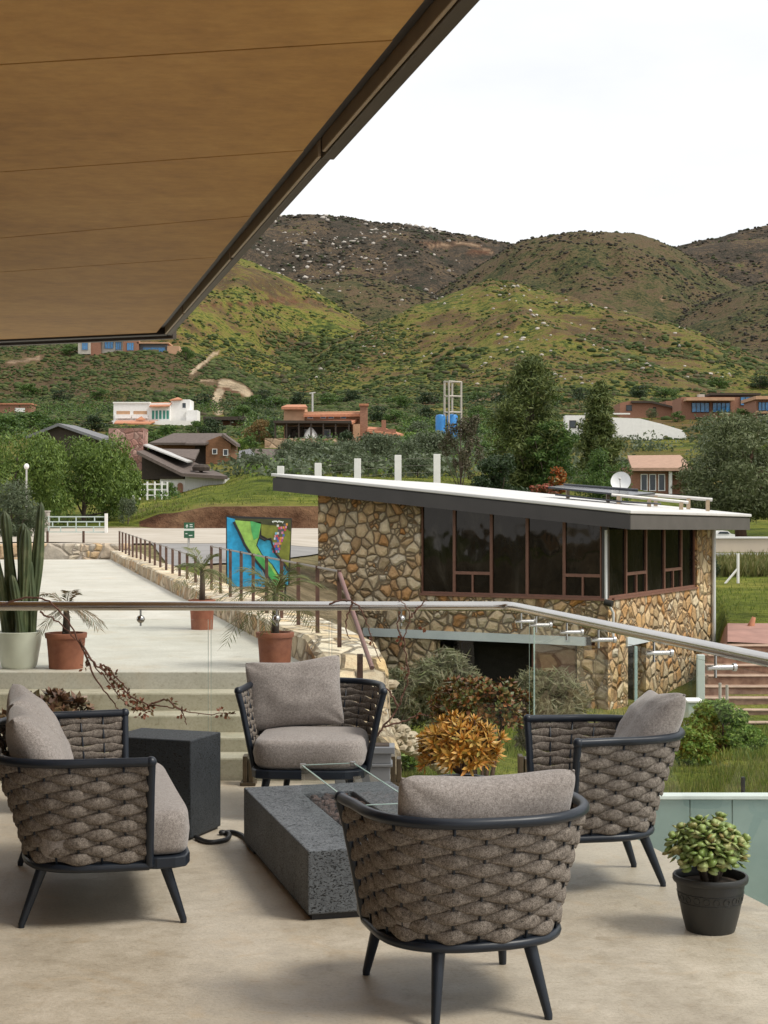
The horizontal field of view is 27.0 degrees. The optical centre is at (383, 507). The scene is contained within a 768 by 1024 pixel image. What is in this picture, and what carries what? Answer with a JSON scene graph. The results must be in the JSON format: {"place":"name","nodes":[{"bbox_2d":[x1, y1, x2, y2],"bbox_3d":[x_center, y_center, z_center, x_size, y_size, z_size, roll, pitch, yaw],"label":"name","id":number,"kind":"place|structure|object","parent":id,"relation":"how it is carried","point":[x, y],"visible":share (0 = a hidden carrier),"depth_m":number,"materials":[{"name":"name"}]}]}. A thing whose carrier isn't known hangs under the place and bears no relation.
{"place":"outdoors","nodes":[
{"label":"outdoors","id":0,"kind":"place"},
{"bbox_2d":[0,528,317,546],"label":"road","id":1,"kind":"structure","parent":0,"point":[306,537],"depth_m":68.93,"materials":[{"name":"concrete"}]},
{"bbox_2d":[48,513,107,532],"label":"fence","id":2,"kind":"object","parent":1,"relation":"on","point":[105,521],"depth_m":76.00,"materials":[{"name":"white paint"}]},
{"bbox_2d":[152,543,317,565],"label":"parking ground","id":3,"kind":"structure","parent":0,"point":[204,549],"depth_m":51.06,"materials":[{"name":"grey concrete"}]},
{"bbox_2d":[122,470,475,519],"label":"grass","id":4,"kind":"structure","parent":0,"point":[199,494],"depth_m":112.61,"materials":[{"name":"plant"}]},
{"bbox_2d":[0,781,767,1023],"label":"patio floor","id":5,"kind":"structure","parent":0,"point":[250,941],"depth_m":5.68,"materials":[{"name":"concrete"}]},
{"bbox_2d":[0,686,94,746],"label":"brown succulent","id":6,"kind":"object","parent":5,"relation":"on","point":[62,700],"visible":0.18,"depth_m":8.40,"materials":[{"name":"red plant"}]},
{"bbox_2d":[0,684,189,927],"bbox_3d":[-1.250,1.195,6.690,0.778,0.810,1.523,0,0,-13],"label":"lounge chair","id":7,"kind":"object","parent":5,"relation":"on","point":[73,807],"visible":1,"depth_m":6.05,"materials":[{"name":"fabric"}]},
{"bbox_2d":[111,728,220,839],"bbox_3d":[-1.082,1.359,7.917,0.450,0.482,0.325,0,0,21],"label":"block table","id":8,"kind":"object","parent":5,"relation":"on","point":[189,761],"visible":0.56,"depth_m":7.78,"materials":[{"name":"stone"}]},
{"bbox_2d":[194,830,255,853],"bbox_3d":[-0.731,1.588,7.602,0.238,0.023,0.513,0,0,-26],"label":"gas hose","id":9,"kind":"object","parent":5,"relation":"on","point":[228,833],"visible":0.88,"depth_m":7.66,"materials":[{"name":"black rubber"}]},
{"bbox_2d":[234,655,387,786],"bbox_3d":[-0.373,1.200,8.503,0.803,0.799,0.778,0,0,3],"label":"lounge chair","id":10,"kind":"object","parent":5,"relation":"on","point":[289,711],"visible":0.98,"depth_m":8.54,"materials":[{"name":"fabric"}]},
{"bbox_2d":[244,761,398,919],"bbox_3d":[-0.132,1.395,6.988,0.720,0.410,1.460,0,0,-15],"label":"fire table","id":11,"kind":"object","parent":5,"relation":"on","point":[294,839],"visible":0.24,"depth_m":6.75,"materials":[{"name":"grey stone"}]},
{"bbox_2d":[335,742,394,782],"bbox_3d":[-0.120,1.466,9.030,0.360,0.268,0.176,0,0,0],"label":"grey planter","id":12,"kind":"object","parent":5,"relation":"on","point":[382,763],"visible":0.39,"depth_m":8.96,"materials":[{"name":"concrete"}]},
{"bbox_2d":[0,601,767,785],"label":"glass balustrade","id":13,"kind":"object","parent":5,"relation":"on","point":[715,649],"visible":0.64,"depth_m":9.21,"materials":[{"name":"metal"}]},
{"bbox_2d":[1,597,235,724],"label":"thorny vine","id":14,"kind":"object","parent":13,"relation":"attached to","point":[110,674],"visible":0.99,"depth_m":9.17,"materials":[{"name":"brown plant"}]},
{"bbox_2d":[329,598,427,736],"bbox_3d":[-0.032,0.930,9.186,0.571,0.830,0.089,0,0,0],"label":"thorny vine","id":15,"kind":"object","parent":13,"relation":"attached to","point":[384,725],"visible":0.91,"depth_m":9.19,"materials":[{"name":"brown plant"}]},
{"bbox_2d":[334,769,589,1023],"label":"lounge chair","id":16,"kind":"object","parent":5,"relation":"on","point":[440,866],"visible":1,"depth_m":4.95,"materials":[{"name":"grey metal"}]},
{"bbox_2d":[414,709,509,776],"bbox_3d":[0.383,1.318,8.276,0.475,0.563,0.488,0,0,-29],"label":"orange succulent","id":17,"kind":"object","parent":5,"relation":"on","point":[458,746],"visible":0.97,"depth_m":8.18,"materials":[{"name":"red plant"}]},
{"bbox_2d":[523,690,685,886],"bbox_3d":[0.890,1.187,6.903,0.780,0.826,0.803,0,0,-10],"label":"lounge chair","id":18,"kind":"object","parent":5,"relation":"on","point":[619,764],"visible":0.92,"depth_m":6.65,"materials":[{"name":"fabric"}]},
{"bbox_2d":[662,811,750,935],"bbox_3d":[1.231,1.381,6.059,0.336,0.438,0.336,0,0,0],"label":"jade plant","id":19,"kind":"object","parent":5,"relation":"on","point":[711,883],"visible":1,"depth_m":5.98,"materials":[{"name":"green plant"}]},
{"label":"house wall","id":20,"kind":"object","parent":5,"relation":"on","visible":0},
{"bbox_2d":[0,0,479,346],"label":"canopy roof","id":21,"kind":"structure","parent":20,"relation":"on","point":[163,163],"depth_m":4.67,"materials":[{"name":"brown fabric"}]},
{"bbox_2d":[0,214,767,792],"bbox_3d":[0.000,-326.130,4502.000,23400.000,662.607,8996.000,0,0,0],"label":"ground","id":22,"kind":"structure","parent":0,"point":[642,298],"depth_m":797.79,"materials":[{"name":"plant"}]},
{"bbox_2d":[0,415,28,438],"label":"round tree","id":23,"kind":"object","parent":22,"relation":"on","point":[7,421],"visible":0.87,"depth_m":270.78,"materials":[{"name":"green plant"}]},
{"bbox_2d":[0,403,35,412],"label":"brick shed","id":24,"kind":"structure","parent":22,"relation":"on","point":[12,406],"depth_m":430.24,"materials":[{"name":"brick"}]},
{"bbox_2d":[0,479,47,536],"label":"olive tree","id":25,"kind":"object","parent":22,"relation":"on","point":[10,507],"visible":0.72,"depth_m":65.68,"materials":[{"name":"green plant"}]},
{"bbox_2d":[12,412,54,431],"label":"round tree","id":26,"kind":"object","parent":22,"relation":"on","point":[38,416],"visible":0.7,"depth_m":302.85,"materials":[{"name":"green plant"}]},
{"bbox_2d":[0,426,76,525],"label":"pepper tree","id":27,"kind":"object","parent":22,"relation":"on","point":[43,464],"visible":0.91,"depth_m":90.99,"materials":[{"name":"green plant"}]},
{"bbox_2d":[0,543,131,558],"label":"stone wall","id":28,"kind":"structure","parent":22,"relation":"on","point":[77,550],"depth_m":33.42,"materials":[{"name":"stone"}]},
{"bbox_2d":[26,423,147,470],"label":"gabled lodge","id":29,"kind":"structure","parent":22,"relation":"on","point":[137,438],"depth_m":141.60,"materials":[{"name":"grey stone"}]},
{"bbox_2d":[32,430,142,520],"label":"pepper tree","id":30,"kind":"object","parent":22,"relation":"on","point":[100,470],"visible":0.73,"depth_m":95.32,"materials":[{"name":"green plant"}]},
{"bbox_2d":[0,397,228,445],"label":"undergrowth","id":31,"kind":"object","parent":22,"relation":"on","point":[99,410],"visible":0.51,"depth_m":414.95,"materials":[{"name":"green plant"}]},
{"bbox_2d":[118,497,136,523],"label":"olive tree","id":32,"kind":"object","parent":22,"relation":"on","point":[131,505],"visible":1,"depth_m":93.88,"materials":[{"name":"green plant"}]},
{"bbox_2d":[78,341,181,354],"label":"hillside house","id":33,"kind":"structure","parent":22,"relation":"on","point":[97,348],"depth_m":565.34,"materials":[{"name":"red brick"}]},
{"bbox_2d":[0,559,298,688],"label":"walkway","id":34,"kind":"structure","parent":22,"relation":"on","point":[162,650],"depth_m":12.62,"materials":[{"name":"concrete"}]},
{"bbox_2d":[0,502,44,668],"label":"columnar cactus","id":35,"kind":"object","parent":34,"relation":"on","point":[20,640],"visible":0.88,"depth_m":10.56,"materials":[{"name":"green plant"}]},
{"bbox_2d":[26,589,107,669],"bbox_3d":[-2.097,0.797,10.616,0.563,0.528,0.567,0,0,0],"label":"potted palm","id":36,"kind":"object","parent":34,"relation":"on","point":[65,651],"visible":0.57,"depth_m":10.50,"materials":[{"name":"ceramic"}]},
{"bbox_2d":[170,547,241,629],"bbox_3d":[-1.552,0.701,14.015,0.645,0.721,0.827,0,0,0],"label":"potted palm","id":37,"kind":"object","parent":34,"relation":"on","point":[199,620],"visible":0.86,"depth_m":13.95,"materials":[{"name":"plant"}]},
{"bbox_2d":[217,563,327,662],"bbox_3d":[-0.774,0.712,10.746,0.837,0.699,0.928,0,0,0],"label":"potted palm","id":38,"kind":"object","parent":34,"relation":"on","point":[274,644],"visible":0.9,"depth_m":10.66,"materials":[{"name":"plant"}]},
{"bbox_2d":[112,397,199,425],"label":"white house","id":39,"kind":"structure","parent":22,"relation":"on","point":[177,411],"depth_m":356.10,"materials":[{"name":"paint"}]},
{"bbox_2d":[0,689,334,780],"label":"stairs","id":40,"kind":"structure","parent":22,"relation":"on","point":[233,745],"depth_m":10.02,"materials":[{"name":"concrete"}]},
{"bbox_2d":[137,444,229,492],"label":"long barn","id":41,"kind":"structure","parent":22,"relation":"on","point":[181,470],"depth_m":141.50,"materials":[{"name":"grey"}]},
{"bbox_2d":[149,433,239,463],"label":"log cabin","id":42,"kind":"object","parent":22,"relation":"on","point":[213,448],"visible":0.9,"depth_m":173.83,"materials":[{"name":"brown"}]},
{"bbox_2d":[196,417,224,432],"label":"dark tree","id":43,"kind":"object","parent":22,"relation":"on","point":[211,423],"visible":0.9,"depth_m":278.92,"materials":[{"name":"green plant"}]},
{"bbox_2d":[110,550,401,778],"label":"stone wall","id":44,"kind":"structure","parent":22,"relation":"on","point":[307,644],"depth_m":11.75,"materials":[{"name":"stone"}]},
{"bbox_2d":[119,531,373,702],"bbox_3d":[-2.764,1.055,21.212,0.069,1.290,23.815,0,0,-13],"label":"wall railing","id":45,"kind":"object","parent":44,"relation":"on","point":[341,584],"depth_m":13.05,"materials":[{"name":"orange metal"}]},
{"bbox_2d":[241,419,270,443],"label":"rusty tree","id":46,"kind":"object","parent":22,"relation":"on","point":[261,425],"visible":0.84,"depth_m":256.70,"materials":[{"name":"brown plant"}]},
{"bbox_2d":[226,516,291,600],"bbox_3d":[-2.424,1.013,31.041,1.275,1.732,0.158,0,0,0],"label":"map board","id":47,"kind":"object","parent":22,"relation":"on","point":[267,536],"visible":0.92,"depth_m":30.99,"materials":[{"name":"paint"}]},
{"bbox_2d":[0,392,520,437],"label":"undergrowth","id":48,"kind":"object","parent":22,"relation":"on","point":[276,413],"visible":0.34,"depth_m":420.17,"materials":[{"name":"green plant"}]},
{"bbox_2d":[106,414,508,461],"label":"undergrowth","id":49,"kind":"object","parent":22,"relation":"on","point":[482,428],"visible":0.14,"depth_m":271.50,"materials":[{"name":"green plant"}]},
{"bbox_2d":[265,404,403,447],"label":"tan villa","id":50,"kind":"object","parent":22,"relation":"on","point":[299,420],"visible":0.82,"depth_m":253.53,"materials":[{"name":"paint"}]},
{"bbox_2d":[210,431,500,477],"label":"undergrowth","id":51,"kind":"object","parent":22,"relation":"on","point":[305,464],"visible":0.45,"depth_m":141.40,"materials":[{"name":"green plant"}]},
{"bbox_2d":[277,454,439,482],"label":"pillar fence","id":52,"kind":"object","parent":22,"relation":"on","point":[357,468],"visible":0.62,"depth_m":121.00,"materials":[{"name":"white concrete"}]},
{"bbox_2d":[362,430,399,460],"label":"olive tree","id":53,"kind":"object","parent":22,"relation":"on","point":[373,442],"visible":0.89,"depth_m":159.27,"materials":[{"name":"green plant"}]},
{"bbox_2d":[0,331,767,439],"bbox_3d":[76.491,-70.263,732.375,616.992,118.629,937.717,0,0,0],"label":"scrub","id":54,"kind":"object","parent":22,"relation":"on","point":[440,362],"visible":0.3,"depth_m":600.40,"materials":[{"name":"green plant"}]},
{"bbox_2d":[255,214,514,292],"bbox_3d":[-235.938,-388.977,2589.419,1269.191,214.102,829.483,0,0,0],"label":"boulders","id":55,"kind":"object","parent":22,"relation":"on","point":[349,246],"visible":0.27,"depth_m":2420.28,"materials":[{"name":"stone"}]},
{"bbox_2d":[388,666,419,726],"bbox_3d":[0.046,2.143,16.969,0.655,0.974,0.635,0,0,-37],"label":"broom shrub","id":56,"kind":"object","parent":22,"relation":"on","point":[410,705],"visible":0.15,"depth_m":16.93,"materials":[{"name":"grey plant"}]},
{"bbox_2d":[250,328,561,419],"bbox_3d":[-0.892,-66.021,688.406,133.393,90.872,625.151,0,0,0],"label":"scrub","id":57,"kind":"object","parent":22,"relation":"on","point":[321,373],"visible":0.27,"depth_m":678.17,"materials":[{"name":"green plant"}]},
{"bbox_2d":[390,438,423,469],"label":"olive tree","id":58,"kind":"object","parent":22,"relation":"on","point":[406,449],"visible":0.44,"depth_m":149.58,"materials":[{"name":"green plant"}]},
{"bbox_2d":[387,668,448,774],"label":"rubble slope","id":59,"kind":"structure","parent":22,"relation":"on","point":[405,736],"depth_m":11.23,"materials":[{"name":"stone"}]},
{"bbox_2d":[403,456,432,476],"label":"olive tree","id":60,"kind":"object","parent":22,"relation":"on","point":[413,461],"visible":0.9,"depth_m":134.65,"materials":[{"name":"green plant"}]},
{"bbox_2d":[410,428,444,456],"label":"olive tree","id":61,"kind":"object","parent":22,"relation":"on","point":[433,440],"visible":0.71,"depth_m":164.59,"materials":[{"name":"green plant"}]},
{"bbox_2d":[396,645,499,735],"bbox_3d":[0.739,2.294,18.989,1.446,1.364,1.345,0,0,0],"label":"broom shrub","id":62,"kind":"object","parent":22,"relation":"on","point":[432,673],"visible":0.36,"depth_m":18.73,"materials":[{"name":"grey plant"}]},
{"bbox_2d":[435,380,461,436],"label":"water tower","id":63,"kind":"structure","parent":22,"relation":"on","point":[440,421],"depth_m":239.82,"materials":[{"name":"blue plastic"}]},
{"bbox_2d":[437,414,483,484],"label":"tree","id":64,"kind":"object","parent":22,"relation":"on","point":[460,431],"visible":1,"depth_m":111.94,"materials":[{"name":"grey plant"}]},
{"bbox_2d":[160,259,767,389],"bbox_3d":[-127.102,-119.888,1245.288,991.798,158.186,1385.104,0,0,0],"label":"scrub","id":65,"kind":"object","parent":22,"relation":"on","point":[379,326],"visible":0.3,"depth_m":748.63,"materials":[{"name":"green plant"}]},
{"bbox_2d":[426,675,532,775],"bbox_3d":[0.622,1.588,10.312,0.727,1.040,0.603,0,0,0],"label":"red succulent","id":66,"kind":"object","parent":22,"relation":"on","point":[503,707],"visible":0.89,"depth_m":10.15,"materials":[{"name":"brown plant"}]},
{"bbox_2d":[470,453,529,491],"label":"dark shrub","id":67,"kind":"object","parent":22,"relation":"on","point":[493,478],"visible":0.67,"depth_m":105.32,"materials":[{"name":"green plant"}]},
{"bbox_2d":[271,473,751,709],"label":"stone house","id":68,"kind":"structure","parent":22,"relation":"on","point":[652,567],"depth_m":42.33,"materials":[{"name":"beige stone"}]},
{"bbox_2d":[421,507,453,593],"bbox_3d":[1.444,1.085,42.457,0.969,2.360,0.100,0,0,29],"label":"window","id":69,"kind":"structure","parent":68,"relation":"in","point":[437,525],"depth_m":42.47,"materials":[{"name":"black glass"}]},
{"bbox_2d":[454,510,490,594],"bbox_3d":[2.340,1.132,41.954,1.074,2.265,0.100,0,0,29],"label":"window","id":70,"kind":"structure","parent":68,"relation":"in","point":[472,530],"depth_m":41.96,"materials":[{"name":"black glass"}]},
{"bbox_2d":[491,514,526,595],"bbox_3d":[3.256,1.185,41.441,1.014,2.161,0.100,0,0,29],"label":"window","id":71,"kind":"structure","parent":68,"relation":"in","point":[508,533],"depth_m":41.45,"materials":[{"name":"black glass"}]},
{"bbox_2d":[527,518,563,596],"bbox_3d":[4.148,1.234,40.940,1.020,2.062,0.100,0,0,29],"label":"window","id":72,"kind":"structure","parent":68,"relation":"in","point":[545,538],"depth_m":40.95,"materials":[{"name":"black glass"}]},
{"bbox_2d":[532,644,575,677],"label":"stone wall","id":73,"kind":"structure","parent":68,"relation":"in","point":[546,655],"depth_m":41.23,"materials":[{"name":"stone"}]},
{"bbox_2d":[564,522,602,597],"bbox_3d":[5.037,1.284,40.442,1.008,1.962,0.100,0,0,29],"label":"window","id":74,"kind":"structure","parent":68,"relation":"in","point":[582,543],"depth_m":40.44,"materials":[{"name":"black glass"}]},
{"bbox_2d":[609,529,626,597],"bbox_3d":[5.914,1.405,40.785,0.100,1.721,1.271,0,0,29],"label":"window","id":75,"kind":"structure","parent":68,"relation":"in","point":[617,537],"depth_m":40.88,"materials":[{"name":"black glass"}]},
{"bbox_2d":[611,472,630,500],"bbox_3d":[6.853,-0.600,46.328,0.458,0.914,0.424,0,0,-27],"label":"satellite dish","id":76,"kind":"object","parent":68,"relation":"on","point":[621,479],"visible":0.96,"depth_m":46.39,"materials":[{"name":"white paint"}]},
{"bbox_2d":[548,483,712,510],"bbox_3d":[7.019,-0.310,45.325,4.920,0.799,1.844,0,0,0],"label":"solar heater","id":77,"kind":"object","parent":68,"relation":"on","point":[619,492],"visible":0.97,"depth_m":45.01,"materials":[{"name":"metal"}]},
{"bbox_2d":[627,529,646,595],"bbox_3d":[6.591,1.414,41.993,0.100,1.701,1.487,0,0,29],"label":"window","id":78,"kind":"structure","parent":68,"relation":"in","point":[636,538],"depth_m":42.09,"materials":[{"name":"black glass"}]},
{"bbox_2d":[647,530,664,592],"bbox_3d":[7.309,1.424,43.272,0.100,1.683,1.434,0,0,29],"label":"window","id":79,"kind":"structure","parent":68,"relation":"in","point":[655,538],"depth_m":43.36,"materials":[{"name":"black glass"}]},
{"bbox_2d":[665,530,681,590],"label":"window","id":80,"kind":"structure","parent":68,"relation":"in","point":[673,538],"depth_m":44.57,"materials":[{"name":"black glass"}]},
{"bbox_2d":[682,530,694,587],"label":"window","id":81,"kind":"structure","parent":68,"relation":"in","point":[688,536],"depth_m":45.77,"materials":[{"name":"black glass"}]},
{"bbox_2d":[257,214,767,362],"bbox_3d":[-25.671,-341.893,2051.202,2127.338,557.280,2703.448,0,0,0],"label":"scrub","id":82,"kind":"object","parent":22,"relation":"on","point":[394,282],"visible":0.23,"depth_m":1869.75,"materials":[{"name":"plant"}]},
{"bbox_2d":[308,280,730,384],"bbox_3d":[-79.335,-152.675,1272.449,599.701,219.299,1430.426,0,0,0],"label":"boulders","id":83,"kind":"object","parent":22,"relation":"on","point":[522,339],"visible":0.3,"depth_m":688.30,"materials":[{"name":"stone"}]},
{"bbox_2d":[481,353,569,491],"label":"pine tree","id":84,"kind":"object","parent":22,"relation":"on","point":[529,374],"visible":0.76,"depth_m":126.83,"materials":[{"name":"green plant"}]},
{"bbox_2d":[521,420,579,492],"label":"green tree","id":85,"kind":"object","parent":22,"relation":"on","point":[562,447],"visible":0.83,"depth_m":125.30,"materials":[{"name":"green plant"}]},
{"bbox_2d":[510,665,595,751],"bbox_3d":[2.292,2.832,21.904,1.271,1.363,1.233,0,0,0],"label":"broom shrub","id":86,"kind":"object","parent":22,"relation":"on","point":[549,686],"visible":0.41,"depth_m":21.83,"materials":[{"name":"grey plant"}]},
{"bbox_2d":[548,466,567,493],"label":"flowering shrub","id":87,"kind":"object","parent":22,"relation":"on","point":[559,478],"visible":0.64,"depth_m":111.89,"materials":[{"name":"orange plant"}]},
{"bbox_2d":[398,573,767,764],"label":"grass","id":88,"kind":"structure","parent":22,"relation":"on","point":[510,744],"depth_m":24.42,"materials":[{"name":"plant"}]},
{"bbox_2d":[573,378,627,485],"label":"pine tree","id":89,"kind":"object","parent":22,"relation":"on","point":[599,414],"visible":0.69,"depth_m":121.45,"materials":[{"name":"green plant"}]},
{"bbox_2d":[571,446,632,500],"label":"conifer shrub","id":90,"kind":"object","parent":22,"relation":"on","point":[599,469],"visible":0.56,"depth_m":113.66,"materials":[{"name":"green plant"}]},
{"bbox_2d":[563,413,686,439],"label":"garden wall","id":91,"kind":"structure","parent":22,"relation":"on","point":[631,426],"depth_m":268.48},
{"bbox_2d":[614,401,671,417],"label":"brick bungalow","id":92,"kind":"object","parent":22,"relation":"on","point":[636,409],"visible":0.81,"depth_m":397.64,"materials":[{"name":"brick"}]},
{"bbox_2d":[620,455,692,493],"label":"brick house","id":93,"kind":"structure","parent":22,"relation":"on","point":[652,473],"depth_m":150.00,"materials":[{"name":"brick"}]},
{"bbox_2d":[565,428,767,484],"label":"undergrowth","id":94,"kind":"object","parent":22,"relation":"on","point":[636,445],"visible":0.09,"depth_m":235.53,"materials":[{"name":"green plant"}]},
{"bbox_2d":[674,725,717,766],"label":"leafy shrub","id":95,"kind":"object","parent":22,"relation":"on","point":[692,741],"visible":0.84,"depth_m":19.82,"materials":[{"name":"green plant"}]},
{"bbox_2d":[696,654,704,699],"bbox_3d":[6.147,3.526,31.060,0.145,1.356,0.120,0,0,0],"label":"meter post","id":96,"kind":"object","parent":22,"relation":"on","point":[700,679],"visible":0.56,"depth_m":31.00,"materials":[{"name":"metal"}]},
{"bbox_2d":[638,793,767,905],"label":"retaining wall","id":97,"kind":"structure","parent":22,"relation":"on","point":[747,813],"depth_m":8.90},
{"bbox_2d":[664,734,767,792],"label":"dry grass","id":98,"kind":"structure","parent":22,"relation":"on","point":[731,776],"depth_m":16.03,"materials":[{"name":"plant"}]},
{"bbox_2d":[672,393,760,419],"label":"modern house","id":99,"kind":"structure","parent":22,"relation":"on","point":[699,405],"depth_m":381.28,"materials":[{"name":"red brick"}]},
{"bbox_2d":[683,696,750,752],"bbox_3d":[4.888,3.147,23.034,1.130,0.907,0.996,0,0,30],"label":"leafy shrub","id":100,"kind":"object","parent":22,"relation":"on","point":[711,719],"visible":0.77,"depth_m":22.81,"materials":[{"name":"green plant"}]},
{"bbox_2d":[676,410,767,536],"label":"acacia tree","id":101,"kind":"object","parent":22,"relation":"on","point":[737,438],"visible":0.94,"depth_m":98.24,"materials":[{"name":"green plant"}]},
{"bbox_2d":[701,644,767,724],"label":"brick steps","id":102,"kind":"structure","parent":22,"relation":"on","point":[740,680],"depth_m":36.92,"materials":[{"name":"brick"}]},
{"bbox_2d":[716,537,767,551],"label":"road wall","id":103,"kind":"structure","parent":22,"relation":"on","point":[740,544],"depth_m":88.00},
{"bbox_2d":[728,724,767,751],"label":"leafy shrub","id":104,"kind":"object","parent":22,"relation":"on","point":[749,735],"visible":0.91,"depth_m":21.91,"materials":[{"name":"green plant"}]},
{"bbox_2d":[741,396,767,423],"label":"modern house","id":105,"kind":"structure","parent":22,"relation":"on","point":[754,404],"depth_m":356.91,"materials":[{"name":"red brick"}]},
{"bbox_2d":[281,0,767,246],"label":"sky","id":106,"kind":"structure","parent":0,"point":[536,118],"materials":[{"name":"white"}]},
{"bbox_2d":[401,746,767,792],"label":"grass","id":107,"kind":"structure","parent":0,"point":[428,772],"depth_m":16.05,"materials":[{"name":"plant"}]},
{"bbox_2d":[716,549,767,576],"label":"dry grass","id":108,"kind":"structure","parent":0,"point":[752,564],"depth_m":66.87,"materials":[{"name":"plant"}]},
{"bbox_2d":[720,623,767,643],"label":"path","id":109,"kind":"structure","parent":0,"point":[743,632],"depth_m":41.98,"materials":[{"name":"concrete"}]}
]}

